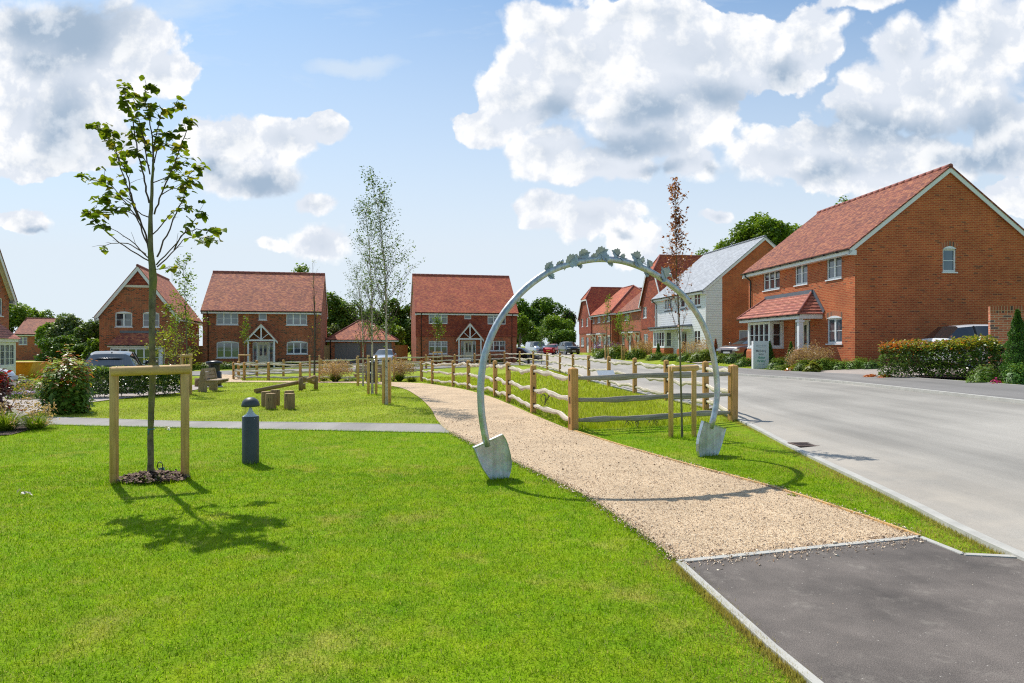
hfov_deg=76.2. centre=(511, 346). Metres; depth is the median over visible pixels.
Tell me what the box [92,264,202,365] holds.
brick house
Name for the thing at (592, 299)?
gabled house
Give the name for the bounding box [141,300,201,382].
maple sapling
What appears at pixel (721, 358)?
bedding plant
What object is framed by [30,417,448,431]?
path
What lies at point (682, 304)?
window
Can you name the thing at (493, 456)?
spade arch
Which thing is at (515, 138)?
sky
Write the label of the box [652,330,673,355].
bay window
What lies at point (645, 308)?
window
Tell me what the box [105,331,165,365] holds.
bay window
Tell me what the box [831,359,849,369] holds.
bedding plant
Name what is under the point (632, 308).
terraced house
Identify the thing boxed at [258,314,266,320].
window
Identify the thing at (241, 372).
side road
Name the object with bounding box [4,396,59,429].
ornamental grass
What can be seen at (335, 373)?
ornamental grass
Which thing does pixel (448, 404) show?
gravel path
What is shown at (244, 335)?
sapling
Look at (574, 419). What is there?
end fence
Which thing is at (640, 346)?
ornamental grass
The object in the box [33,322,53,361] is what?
shrub
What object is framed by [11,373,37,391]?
bedding plant
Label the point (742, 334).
door
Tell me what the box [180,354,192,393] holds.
tree stakes
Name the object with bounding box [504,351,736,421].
roadside fence
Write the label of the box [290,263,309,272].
ash tree
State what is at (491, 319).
window
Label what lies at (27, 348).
brick house
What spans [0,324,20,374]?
bay window
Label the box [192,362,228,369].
bedding plant
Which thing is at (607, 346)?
tree stakes
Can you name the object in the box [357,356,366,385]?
tree stakes
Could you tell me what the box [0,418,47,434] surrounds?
flower bed
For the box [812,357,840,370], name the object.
bedding plant
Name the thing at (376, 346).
garage door
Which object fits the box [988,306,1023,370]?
garden wall
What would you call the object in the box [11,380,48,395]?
bedding plant
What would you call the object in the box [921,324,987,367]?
parked car
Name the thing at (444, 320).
window
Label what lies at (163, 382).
laurel hedge
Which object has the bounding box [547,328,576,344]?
hawthorn
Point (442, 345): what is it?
window
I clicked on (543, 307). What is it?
beech tree
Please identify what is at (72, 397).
photinia bush
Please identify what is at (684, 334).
door
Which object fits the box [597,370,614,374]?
info plaque
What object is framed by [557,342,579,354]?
parked car
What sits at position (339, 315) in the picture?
sycamore tree
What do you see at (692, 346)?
ornamental grass
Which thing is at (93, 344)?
shrub
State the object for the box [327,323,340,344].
shrub
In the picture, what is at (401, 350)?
board fence
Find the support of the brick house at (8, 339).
on the ground at (440, 620)
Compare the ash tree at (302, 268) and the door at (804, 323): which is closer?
the door at (804, 323)
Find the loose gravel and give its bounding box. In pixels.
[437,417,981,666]
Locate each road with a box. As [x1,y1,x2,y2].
[45,362,550,375]
[518,353,1023,551]
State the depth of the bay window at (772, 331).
33.15 m
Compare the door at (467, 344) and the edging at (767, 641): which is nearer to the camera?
the edging at (767, 641)
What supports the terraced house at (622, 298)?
on the ground at (440, 620)
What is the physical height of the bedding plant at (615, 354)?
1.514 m
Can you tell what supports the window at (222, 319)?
in the brick house at (276, 308)
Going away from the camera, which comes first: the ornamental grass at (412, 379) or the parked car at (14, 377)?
the parked car at (14, 377)
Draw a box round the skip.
[16,361,47,377]
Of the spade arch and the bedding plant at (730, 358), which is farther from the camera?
the bedding plant at (730, 358)
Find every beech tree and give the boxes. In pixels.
[516,298,534,346]
[525,297,563,338]
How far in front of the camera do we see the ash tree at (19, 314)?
86.56 m
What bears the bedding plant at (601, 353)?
on the ground at (440, 620)
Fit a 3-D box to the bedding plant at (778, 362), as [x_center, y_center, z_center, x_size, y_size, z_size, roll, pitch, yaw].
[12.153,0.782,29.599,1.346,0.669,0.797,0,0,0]
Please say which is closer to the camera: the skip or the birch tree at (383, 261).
the birch tree at (383, 261)
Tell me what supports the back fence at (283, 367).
on the ground at (440, 620)
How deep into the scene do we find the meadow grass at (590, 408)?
18.87 m
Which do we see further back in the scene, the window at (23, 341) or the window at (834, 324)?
the window at (23, 341)
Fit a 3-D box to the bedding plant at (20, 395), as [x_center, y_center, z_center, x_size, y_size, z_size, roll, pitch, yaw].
[-15.273,1.535,20.514,1.395,0.447,0.795,0,0,0]
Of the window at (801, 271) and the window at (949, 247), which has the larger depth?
the window at (801, 271)
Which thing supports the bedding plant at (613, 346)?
on the ground at (440, 620)
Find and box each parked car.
[0,364,17,394]
[79,348,148,391]
[373,349,397,363]
[517,347,542,359]
[543,344,562,353]
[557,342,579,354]
[716,337,747,356]
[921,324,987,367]
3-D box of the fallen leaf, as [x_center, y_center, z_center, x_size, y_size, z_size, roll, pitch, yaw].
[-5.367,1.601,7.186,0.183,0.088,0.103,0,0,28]
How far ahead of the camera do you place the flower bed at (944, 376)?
19.66 m
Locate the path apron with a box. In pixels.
[687,538,1023,682]
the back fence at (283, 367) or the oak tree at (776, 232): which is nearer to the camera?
the back fence at (283, 367)
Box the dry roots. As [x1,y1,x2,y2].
[540,394,553,406]
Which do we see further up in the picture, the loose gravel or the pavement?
the pavement
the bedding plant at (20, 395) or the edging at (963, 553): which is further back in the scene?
the bedding plant at (20, 395)
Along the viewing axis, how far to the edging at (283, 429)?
12.81 m
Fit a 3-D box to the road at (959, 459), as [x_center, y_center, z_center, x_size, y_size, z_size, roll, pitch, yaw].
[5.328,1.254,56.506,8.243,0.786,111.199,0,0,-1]
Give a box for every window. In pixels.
[0,298,3,316]
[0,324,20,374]
[19,337,26,344]
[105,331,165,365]
[114,309,133,327]
[141,309,159,327]
[216,339,239,358]
[217,314,237,324]
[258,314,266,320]
[286,314,307,325]
[286,339,307,354]
[428,341,447,354]
[429,315,446,323]
[488,315,504,323]
[490,341,504,350]
[643,307,646,318]
[644,334,647,343]
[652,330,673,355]
[664,300,671,311]
[680,298,684,309]
[694,294,700,307]
[694,330,700,344]
[746,321,783,361]
[762,271,779,291]
[793,265,807,286]
[825,257,841,281]
[825,311,842,344]
[941,241,957,272]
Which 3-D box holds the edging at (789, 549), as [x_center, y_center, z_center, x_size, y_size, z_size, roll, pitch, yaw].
[2.365,1.658,5.241,2.302,0.084,0.055,0,0,-16]
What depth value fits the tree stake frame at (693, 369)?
11.80 m
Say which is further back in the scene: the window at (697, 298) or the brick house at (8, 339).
the window at (697, 298)
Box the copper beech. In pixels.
[560,305,576,330]
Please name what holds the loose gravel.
on the gravel path at (448, 404)
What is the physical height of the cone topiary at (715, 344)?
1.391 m
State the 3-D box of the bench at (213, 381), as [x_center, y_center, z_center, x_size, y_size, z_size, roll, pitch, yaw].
[-11.566,1.315,25.313,0.720,0.944,1.400,0,0,-6]
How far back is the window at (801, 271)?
31.57 m
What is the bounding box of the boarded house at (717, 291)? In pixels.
[648,235,775,356]
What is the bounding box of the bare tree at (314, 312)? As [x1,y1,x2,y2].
[306,261,321,379]
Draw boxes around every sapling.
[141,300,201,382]
[143,328,184,364]
[157,248,209,364]
[239,316,250,361]
[429,314,446,363]
[536,319,548,363]
[600,293,612,359]
[614,312,634,343]
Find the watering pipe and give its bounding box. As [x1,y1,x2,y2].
[157,462,164,474]
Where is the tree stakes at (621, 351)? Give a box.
[621,344,624,359]
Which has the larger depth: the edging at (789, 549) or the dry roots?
the dry roots
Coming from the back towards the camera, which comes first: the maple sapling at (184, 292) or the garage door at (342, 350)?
the garage door at (342, 350)
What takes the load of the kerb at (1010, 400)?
on the ground at (440, 620)
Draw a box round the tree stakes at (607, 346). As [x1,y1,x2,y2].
[605,345,608,359]
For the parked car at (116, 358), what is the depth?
23.96 m
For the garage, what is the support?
on the ground at (440, 620)
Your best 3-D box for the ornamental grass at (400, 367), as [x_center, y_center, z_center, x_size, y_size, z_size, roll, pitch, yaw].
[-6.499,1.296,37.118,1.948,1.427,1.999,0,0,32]
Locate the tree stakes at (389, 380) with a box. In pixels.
[382,357,390,403]
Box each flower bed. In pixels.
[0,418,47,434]
[917,373,1004,378]
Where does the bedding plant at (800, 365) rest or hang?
on the flower bed
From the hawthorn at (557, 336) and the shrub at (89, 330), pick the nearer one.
the shrub at (89, 330)
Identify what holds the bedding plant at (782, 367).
on the flower bed
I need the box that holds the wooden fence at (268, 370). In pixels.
[232,362,420,379]
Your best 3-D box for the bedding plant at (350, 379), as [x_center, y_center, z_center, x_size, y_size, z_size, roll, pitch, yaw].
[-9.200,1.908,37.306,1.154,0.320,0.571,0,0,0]
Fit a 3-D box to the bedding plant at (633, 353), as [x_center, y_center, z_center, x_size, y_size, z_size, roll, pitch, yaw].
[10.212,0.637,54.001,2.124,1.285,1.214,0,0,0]
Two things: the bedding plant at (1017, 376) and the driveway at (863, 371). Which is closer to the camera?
the bedding plant at (1017, 376)
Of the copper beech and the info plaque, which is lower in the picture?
the info plaque
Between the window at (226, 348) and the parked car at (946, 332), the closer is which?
the parked car at (946, 332)
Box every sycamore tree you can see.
[327,290,366,329]
[358,307,383,329]
[381,296,410,354]
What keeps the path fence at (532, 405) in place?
on the ground at (440, 620)
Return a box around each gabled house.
[577,287,641,352]
[638,254,702,354]
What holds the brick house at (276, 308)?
on the ground at (440, 620)
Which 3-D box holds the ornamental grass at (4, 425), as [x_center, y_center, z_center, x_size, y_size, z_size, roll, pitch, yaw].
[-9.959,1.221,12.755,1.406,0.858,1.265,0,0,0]
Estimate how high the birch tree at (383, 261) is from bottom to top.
6.936 m
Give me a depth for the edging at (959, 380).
17.98 m
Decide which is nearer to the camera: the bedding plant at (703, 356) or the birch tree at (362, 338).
the birch tree at (362, 338)
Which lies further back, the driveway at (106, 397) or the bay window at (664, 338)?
the bay window at (664, 338)
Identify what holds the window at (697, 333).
in the boarded house at (717, 291)
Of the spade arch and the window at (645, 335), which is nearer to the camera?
the spade arch
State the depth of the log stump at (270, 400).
16.96 m
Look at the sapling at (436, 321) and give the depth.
60.09 m
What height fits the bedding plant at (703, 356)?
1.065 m
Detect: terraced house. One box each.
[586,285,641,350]
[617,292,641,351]
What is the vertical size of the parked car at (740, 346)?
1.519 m
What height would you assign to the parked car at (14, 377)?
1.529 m
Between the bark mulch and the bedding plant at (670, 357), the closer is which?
the bark mulch
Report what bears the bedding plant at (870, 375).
on the ground at (440, 620)
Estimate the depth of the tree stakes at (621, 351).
53.96 m
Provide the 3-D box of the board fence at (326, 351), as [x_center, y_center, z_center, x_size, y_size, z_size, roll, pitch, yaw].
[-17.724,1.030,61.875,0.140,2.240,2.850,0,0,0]
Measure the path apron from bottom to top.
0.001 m
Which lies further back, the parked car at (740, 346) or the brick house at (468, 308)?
the brick house at (468, 308)
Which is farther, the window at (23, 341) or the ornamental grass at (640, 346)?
the window at (23, 341)
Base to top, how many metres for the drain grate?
0.011 m
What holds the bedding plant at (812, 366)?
on the ground at (440, 620)
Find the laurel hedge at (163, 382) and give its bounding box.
[88,363,180,397]
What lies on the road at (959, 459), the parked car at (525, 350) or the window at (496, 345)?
the parked car at (525, 350)
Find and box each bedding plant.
[5,388,39,399]
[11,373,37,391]
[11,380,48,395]
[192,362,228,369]
[221,361,248,368]
[270,359,304,366]
[341,378,360,380]
[419,358,450,363]
[476,357,503,363]
[588,343,604,357]
[592,349,609,358]
[604,344,628,358]
[609,342,618,351]
[624,346,647,359]
[646,351,664,360]
[660,353,678,361]
[676,352,690,361]
[686,349,720,362]
[716,353,727,362]
[722,352,745,363]
[734,357,751,366]
[765,357,784,369]
[770,364,792,370]
[792,358,809,371]
[802,361,822,371]
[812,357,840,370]
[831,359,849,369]
[844,356,867,369]
[863,359,882,368]
[864,374,877,376]
[965,364,1003,382]
[999,361,1023,384]
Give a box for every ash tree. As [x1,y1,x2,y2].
[9,302,35,331]
[31,307,43,317]
[39,309,74,323]
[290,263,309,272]
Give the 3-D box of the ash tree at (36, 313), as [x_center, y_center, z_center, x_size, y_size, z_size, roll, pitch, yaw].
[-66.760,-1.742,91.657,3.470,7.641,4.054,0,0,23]
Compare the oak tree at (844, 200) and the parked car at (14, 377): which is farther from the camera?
the oak tree at (844, 200)
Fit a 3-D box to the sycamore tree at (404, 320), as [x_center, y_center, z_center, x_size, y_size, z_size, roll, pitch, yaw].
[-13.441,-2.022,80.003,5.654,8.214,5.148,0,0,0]
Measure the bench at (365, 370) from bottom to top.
0.944 m
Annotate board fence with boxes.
[188,346,202,366]
[324,345,329,363]
[395,345,407,361]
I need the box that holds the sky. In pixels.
[0,0,1023,345]
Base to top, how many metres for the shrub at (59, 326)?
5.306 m
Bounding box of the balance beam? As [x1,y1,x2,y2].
[254,375,317,393]
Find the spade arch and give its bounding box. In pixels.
[472,246,725,479]
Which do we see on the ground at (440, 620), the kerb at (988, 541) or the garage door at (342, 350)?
the kerb at (988, 541)
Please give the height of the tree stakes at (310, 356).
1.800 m
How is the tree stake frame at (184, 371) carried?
on the ground at (440, 620)
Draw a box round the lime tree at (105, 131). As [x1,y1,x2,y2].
[74,75,226,477]
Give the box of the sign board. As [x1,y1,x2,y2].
[752,341,768,368]
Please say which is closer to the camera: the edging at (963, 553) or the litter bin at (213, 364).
the edging at (963, 553)
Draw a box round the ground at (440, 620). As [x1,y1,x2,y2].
[0,346,1015,682]
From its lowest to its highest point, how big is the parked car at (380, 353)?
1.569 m
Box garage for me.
[325,320,398,363]
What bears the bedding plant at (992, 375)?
on the ground at (440, 620)
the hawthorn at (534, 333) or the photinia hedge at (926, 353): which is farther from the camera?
the hawthorn at (534, 333)
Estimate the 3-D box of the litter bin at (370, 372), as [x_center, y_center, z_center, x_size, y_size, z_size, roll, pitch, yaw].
[-7.330,1.357,34.200,0.714,1.155,0.714,0,0,0]
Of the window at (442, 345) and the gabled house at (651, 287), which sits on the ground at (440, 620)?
the gabled house at (651, 287)
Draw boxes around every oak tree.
[695,248,709,254]
[713,237,734,250]
[719,212,801,248]
[835,195,849,204]
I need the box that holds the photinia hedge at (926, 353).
[877,333,1005,378]
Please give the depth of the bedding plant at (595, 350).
65.86 m
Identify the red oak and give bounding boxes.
[659,177,694,437]
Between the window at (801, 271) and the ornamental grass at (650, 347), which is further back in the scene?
the ornamental grass at (650, 347)
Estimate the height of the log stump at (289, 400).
0.520 m
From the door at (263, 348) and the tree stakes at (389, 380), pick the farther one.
the door at (263, 348)
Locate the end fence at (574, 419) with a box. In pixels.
[568,364,737,429]
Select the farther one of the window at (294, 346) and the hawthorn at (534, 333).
the hawthorn at (534, 333)
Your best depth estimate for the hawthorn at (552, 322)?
116.06 m
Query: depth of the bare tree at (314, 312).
36.08 m
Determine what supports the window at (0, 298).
in the brick house at (8, 339)
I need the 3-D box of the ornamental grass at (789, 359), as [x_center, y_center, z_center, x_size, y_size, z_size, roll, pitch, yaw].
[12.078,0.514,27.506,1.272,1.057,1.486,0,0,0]
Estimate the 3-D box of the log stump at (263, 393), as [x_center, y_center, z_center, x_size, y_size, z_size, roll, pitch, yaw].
[-6.707,1.490,17.806,0.249,0.520,0.249,0,0,-17]
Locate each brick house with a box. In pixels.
[0,250,20,374]
[14,318,56,359]
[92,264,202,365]
[200,270,327,366]
[410,273,518,363]
[736,163,1023,365]
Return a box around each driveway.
[0,384,197,422]
[821,366,974,376]
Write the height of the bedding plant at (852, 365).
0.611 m
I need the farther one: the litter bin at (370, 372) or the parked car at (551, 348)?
the parked car at (551, 348)
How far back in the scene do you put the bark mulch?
7.95 m
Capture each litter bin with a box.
[206,361,222,386]
[365,361,378,382]
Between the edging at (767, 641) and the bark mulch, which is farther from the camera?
the bark mulch
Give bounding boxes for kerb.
[40,364,553,376]
[551,369,1023,560]
[583,355,1023,403]
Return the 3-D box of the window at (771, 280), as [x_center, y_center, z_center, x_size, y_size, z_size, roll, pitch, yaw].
[13.694,-3.498,34.402,0.165,1.145,1.830,0,0,-6]
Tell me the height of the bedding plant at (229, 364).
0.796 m
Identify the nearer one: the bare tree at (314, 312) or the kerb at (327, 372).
the bare tree at (314, 312)
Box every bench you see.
[198,367,228,391]
[353,366,381,381]
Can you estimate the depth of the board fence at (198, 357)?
56.73 m
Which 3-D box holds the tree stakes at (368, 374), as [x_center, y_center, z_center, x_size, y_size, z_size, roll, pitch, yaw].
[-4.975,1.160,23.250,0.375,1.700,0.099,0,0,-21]
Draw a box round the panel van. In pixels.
[525,342,545,353]
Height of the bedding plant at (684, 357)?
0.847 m
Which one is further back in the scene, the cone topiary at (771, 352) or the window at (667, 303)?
the window at (667, 303)
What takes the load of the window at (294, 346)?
in the brick house at (276, 308)
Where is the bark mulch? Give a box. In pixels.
[117,469,189,482]
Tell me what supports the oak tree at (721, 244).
on the ground at (440, 620)
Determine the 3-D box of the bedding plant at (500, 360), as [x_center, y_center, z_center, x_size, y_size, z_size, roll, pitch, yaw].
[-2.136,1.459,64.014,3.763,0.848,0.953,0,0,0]
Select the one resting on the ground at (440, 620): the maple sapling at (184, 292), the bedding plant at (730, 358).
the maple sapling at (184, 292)
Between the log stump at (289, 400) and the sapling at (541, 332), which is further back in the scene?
the sapling at (541, 332)
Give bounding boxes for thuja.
[997,309,1023,380]
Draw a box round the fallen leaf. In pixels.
[16,489,31,494]
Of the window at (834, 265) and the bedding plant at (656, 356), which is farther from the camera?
the bedding plant at (656, 356)
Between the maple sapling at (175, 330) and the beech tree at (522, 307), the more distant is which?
the beech tree at (522, 307)
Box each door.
[258,343,268,365]
[335,343,359,363]
[366,343,391,361]
[464,341,471,360]
[682,332,686,349]
[739,331,747,339]
[803,321,806,349]
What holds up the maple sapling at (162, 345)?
on the ground at (440, 620)
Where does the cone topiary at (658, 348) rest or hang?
on the ground at (440, 620)
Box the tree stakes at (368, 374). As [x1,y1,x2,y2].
[367,355,377,393]
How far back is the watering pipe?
8.37 m
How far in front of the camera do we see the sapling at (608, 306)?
57.08 m
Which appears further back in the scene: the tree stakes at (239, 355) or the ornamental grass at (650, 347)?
the ornamental grass at (650, 347)
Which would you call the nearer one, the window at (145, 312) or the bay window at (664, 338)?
the window at (145, 312)
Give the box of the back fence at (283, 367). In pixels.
[237,353,505,376]
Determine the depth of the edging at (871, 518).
7.30 m
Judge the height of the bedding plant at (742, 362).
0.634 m
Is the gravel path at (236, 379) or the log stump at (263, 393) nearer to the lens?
the log stump at (263, 393)
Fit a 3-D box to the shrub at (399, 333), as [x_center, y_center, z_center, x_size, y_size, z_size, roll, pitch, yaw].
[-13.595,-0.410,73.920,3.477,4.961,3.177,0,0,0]
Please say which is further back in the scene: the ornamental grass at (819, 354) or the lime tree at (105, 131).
the ornamental grass at (819, 354)
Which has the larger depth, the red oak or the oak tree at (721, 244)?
the oak tree at (721, 244)
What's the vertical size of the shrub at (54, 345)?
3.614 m
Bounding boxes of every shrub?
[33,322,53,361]
[33,334,87,361]
[43,314,83,358]
[74,319,98,350]
[80,338,98,359]
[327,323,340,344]
[387,324,405,344]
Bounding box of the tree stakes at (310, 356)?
[309,355,319,381]
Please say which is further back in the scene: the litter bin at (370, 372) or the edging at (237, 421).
the litter bin at (370, 372)
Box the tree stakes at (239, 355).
[238,354,250,368]
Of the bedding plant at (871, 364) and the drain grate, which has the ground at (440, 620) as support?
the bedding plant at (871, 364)
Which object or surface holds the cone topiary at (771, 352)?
on the flower bed
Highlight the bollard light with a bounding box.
[241,397,259,463]
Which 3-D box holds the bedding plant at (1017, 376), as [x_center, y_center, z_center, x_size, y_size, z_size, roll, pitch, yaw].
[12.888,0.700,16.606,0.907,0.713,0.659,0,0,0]
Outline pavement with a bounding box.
[676,364,1023,399]
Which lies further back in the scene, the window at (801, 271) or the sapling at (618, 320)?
the sapling at (618, 320)
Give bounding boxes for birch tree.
[338,258,388,385]
[344,197,398,393]
[352,166,424,404]
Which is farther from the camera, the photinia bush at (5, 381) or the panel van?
the panel van
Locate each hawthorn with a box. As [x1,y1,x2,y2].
[517,312,529,346]
[517,320,546,345]
[542,314,574,340]
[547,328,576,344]
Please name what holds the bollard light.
on the ground at (440, 620)
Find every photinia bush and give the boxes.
[0,368,18,416]
[31,344,97,414]
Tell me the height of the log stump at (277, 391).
0.540 m
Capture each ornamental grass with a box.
[0,387,56,430]
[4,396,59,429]
[313,358,355,381]
[391,357,416,381]
[405,376,417,381]
[631,340,652,354]
[641,341,652,354]
[681,337,708,356]
[785,348,817,366]
[787,340,835,362]
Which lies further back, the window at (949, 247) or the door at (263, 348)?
the door at (263, 348)
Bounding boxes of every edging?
[36,416,411,423]
[53,424,448,432]
[573,430,920,535]
[676,561,823,682]
[678,535,918,561]
[911,377,1017,384]
[917,536,1016,558]
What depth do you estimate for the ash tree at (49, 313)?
89.79 m
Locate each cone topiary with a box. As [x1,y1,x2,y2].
[655,343,660,353]
[714,339,717,353]
[769,341,774,362]
[784,341,796,366]
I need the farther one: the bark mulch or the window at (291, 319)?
the window at (291, 319)
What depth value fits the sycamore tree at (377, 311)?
83.26 m
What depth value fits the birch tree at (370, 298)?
23.24 m
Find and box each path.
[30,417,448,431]
[222,374,242,381]
[243,381,912,559]
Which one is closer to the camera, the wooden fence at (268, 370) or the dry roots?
the dry roots
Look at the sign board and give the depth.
31.00 m
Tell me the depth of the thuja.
17.02 m
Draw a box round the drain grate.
[787,442,818,446]
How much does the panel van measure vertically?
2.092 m
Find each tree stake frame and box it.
[109,364,190,483]
[668,365,698,437]
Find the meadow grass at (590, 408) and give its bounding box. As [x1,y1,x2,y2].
[241,369,724,429]
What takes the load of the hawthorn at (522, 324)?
on the ground at (440, 620)
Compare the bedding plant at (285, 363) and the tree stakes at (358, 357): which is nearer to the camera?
the tree stakes at (358, 357)
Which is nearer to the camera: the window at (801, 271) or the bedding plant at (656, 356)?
the window at (801, 271)
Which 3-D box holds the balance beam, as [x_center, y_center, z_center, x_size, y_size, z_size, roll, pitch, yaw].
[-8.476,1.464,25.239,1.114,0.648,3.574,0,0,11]
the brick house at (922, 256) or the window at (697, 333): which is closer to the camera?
the brick house at (922, 256)
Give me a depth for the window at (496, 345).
66.60 m
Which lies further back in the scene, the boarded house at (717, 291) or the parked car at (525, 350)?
the parked car at (525, 350)
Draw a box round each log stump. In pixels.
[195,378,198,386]
[261,391,270,406]
[265,393,275,409]
[270,389,279,405]
[284,393,294,409]
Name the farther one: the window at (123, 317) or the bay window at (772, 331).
the window at (123, 317)
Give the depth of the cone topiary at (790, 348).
29.15 m
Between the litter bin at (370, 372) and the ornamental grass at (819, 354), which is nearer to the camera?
the ornamental grass at (819, 354)
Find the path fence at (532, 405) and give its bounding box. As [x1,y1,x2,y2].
[421,360,567,420]
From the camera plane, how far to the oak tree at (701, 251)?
94.91 m

